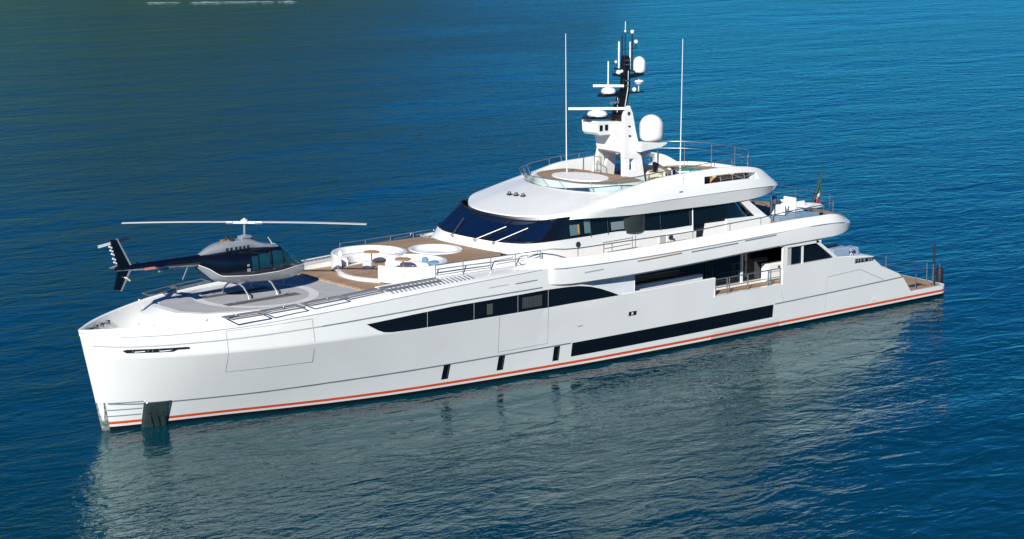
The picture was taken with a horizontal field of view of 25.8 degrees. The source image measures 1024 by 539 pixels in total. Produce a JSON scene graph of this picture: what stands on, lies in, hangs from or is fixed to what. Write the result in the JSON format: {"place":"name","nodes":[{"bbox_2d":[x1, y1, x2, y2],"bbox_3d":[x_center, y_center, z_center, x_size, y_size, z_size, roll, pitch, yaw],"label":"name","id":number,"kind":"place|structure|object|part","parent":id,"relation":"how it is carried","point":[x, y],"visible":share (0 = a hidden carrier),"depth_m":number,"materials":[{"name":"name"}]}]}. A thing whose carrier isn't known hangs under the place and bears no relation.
{"place":"outdoors","nodes":[
{"label":"outdoors","id":0,"kind":"place"},
{"bbox_2d":[0,0,1023,538],"bbox_3d":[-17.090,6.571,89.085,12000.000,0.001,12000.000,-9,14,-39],"label":"water","id":1,"kind":"structure","parent":0,"point":[898,124],"depth_m":136.42,"materials":[{"name":"blue liquid"}]},
{"bbox_2d":[149,1,293,2],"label":"wake foam","id":2,"kind":"object","parent":1,"relation":"on","point":[230,1],"visible":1,"depth_m":332.68,"materials":[{"name":"grey"}]},
{"bbox_2d":[78,21,943,430],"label":"motor yacht","id":3,"kind":"object","parent":1,"relation":"on","point":[600,255],"visible":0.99,"depth_m":99.21,"materials":[{"name":"paint"}]},
{"bbox_2d":[98,218,366,302],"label":"helicopter","id":4,"kind":"object","parent":3,"relation":"on","point":[243,257],"visible":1,"depth_m":92.17,"materials":[{"name":"black paint"}]},
{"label":"cabin window","id":5,"kind":"part","parent":4,"relation":"part of","materials":[{"name":"blue glass"}]},
{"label":"cabin window","id":6,"kind":"part","parent":4,"relation":"part of","materials":[{"name":"blue glass"}]},
{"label":"door window","id":7,"kind":"part","parent":4,"relation":"part of","materials":[{"name":"blue glass"}]},
{"bbox_2d":[362,260,372,268],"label":"stool","id":8,"kind":"object","parent":3,"relation":"on","point":[367,264],"visible":1,"depth_m":97.93,"materials":[{"name":"white fabric"}]},
{"bbox_2d":[363,250,379,266],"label":"round table","id":9,"kind":"object","parent":3,"relation":"on","point":[371,252],"visible":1,"depth_m":98.55,"materials":[{"name":"brown wood"}]},
{"bbox_2d":[395,257,410,266],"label":"round table","id":10,"kind":"object","parent":3,"relation":"on","point":[402,259],"visible":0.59,"depth_m":96.88,"materials":[{"name":"brown wood"}]},
{"bbox_2d":[422,257,428,261],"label":"cushion","id":11,"kind":"object","parent":3,"relation":"on","point":[425,259],"visible":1,"depth_m":97.73,"materials":[{"name":"blue fabric"}]},
{"bbox_2d":[427,260,439,265],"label":"cushion","id":12,"kind":"object","parent":3,"relation":"on","point":[432,262],"visible":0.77,"depth_m":96.98,"materials":[{"name":"blue fabric"}]},
{"bbox_2d":[643,165,652,177],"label":"armchair","id":13,"kind":"object","parent":3,"relation":"on","point":[647,168],"visible":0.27,"depth_m":107.40,"materials":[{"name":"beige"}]},
{"bbox_2d":[645,168,665,180],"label":"armchair","id":14,"kind":"object","parent":3,"relation":"on","point":[656,174],"visible":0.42,"depth_m":106.10,"materials":[{"name":"beige fabric"}]},
{"bbox_2d":[652,162,676,175],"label":"sofa","id":15,"kind":"object","parent":3,"relation":"on","point":[656,166],"visible":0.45,"depth_m":107.56,"materials":[{"name":"white fabric"}]},
{"bbox_2d":[675,167,703,173],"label":"sun lounger","id":16,"kind":"object","parent":3,"relation":"on","point":[688,169],"visible":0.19,"depth_m":106.71,"materials":[{"name":"teal fabric"}]},
{"bbox_2d":[710,174,732,182],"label":"sunbed","id":17,"kind":"object","parent":3,"relation":"on","point":[714,178],"visible":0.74,"depth_m":106.49,"materials":[{"name":"beige"}]},
{"bbox_2d":[730,172,748,179],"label":"sunbed","id":18,"kind":"object","parent":3,"relation":"on","point":[740,174],"visible":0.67,"depth_m":107.24,"materials":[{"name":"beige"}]},
{"bbox_2d":[741,202,754,215],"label":"lounge chair","id":19,"kind":"object","parent":3,"relation":"in","point":[745,211],"visible":0.23,"depth_m":110.31,"materials":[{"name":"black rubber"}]},
{"bbox_2d":[770,198,787,214],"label":"cube armchair","id":20,"kind":"object","parent":3,"relation":"on","point":[778,207],"visible":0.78,"depth_m":110.03,"materials":[{"name":"white fabric"}]},
{"bbox_2d":[772,195,790,210],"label":"cube armchair","id":21,"kind":"object","parent":3,"relation":"on","point":[781,201],"visible":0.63,"depth_m":110.96,"materials":[{"name":"white fabric"}]},
{"bbox_2d":[783,196,804,211],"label":"cube armchair","id":22,"kind":"object","parent":3,"relation":"on","point":[794,204],"visible":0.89,"depth_m":110.96,"materials":[{"name":"white fabric"}]},
{"bbox_2d":[800,203,821,210],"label":"terrace table","id":23,"kind":"object","parent":3,"relation":"on","point":[809,205],"visible":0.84,"depth_m":111.36,"materials":[{"name":"white"}]},
{"bbox_2d":[788,243,833,265],"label":"window","id":24,"kind":"structure","parent":3,"relation":"in","point":[813,252],"depth_m":108.84,"materials":[{"name":"black glass"}]},
{"bbox_2d":[811,170,822,203],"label":"ensign","id":25,"kind":"object","parent":3,"relation":"on","point":[818,189],"visible":0.95,"depth_m":113.72,"materials":[{"name":"green fabric"}]},
{"bbox_2d":[824,243,849,256],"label":"covered sofa","id":26,"kind":"object","parent":3,"relation":"on","point":[837,250],"visible":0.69,"depth_m":111.00,"materials":[{"name":"white fabric"}]},
{"bbox_2d":[847,245,858,255],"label":"covered console","id":27,"kind":"object","parent":3,"relation":"on","point":[855,249],"visible":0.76,"depth_m":111.99,"materials":[{"name":"white fabric"}]},
{"bbox_2d":[936,263,942,282],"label":"fender","id":28,"kind":"object","parent":3,"relation":"hanging from","point":[939,274],"visible":1,"depth_m":117.14,"materials":[{"name":"black rubber"}]},
{"bbox_2d":[704,177,709,183],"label":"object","id":29,"kind":"object","parent":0,"point":[706,180],"visible":0.31,"depth_m":105.63,"materials":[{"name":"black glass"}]}
]}

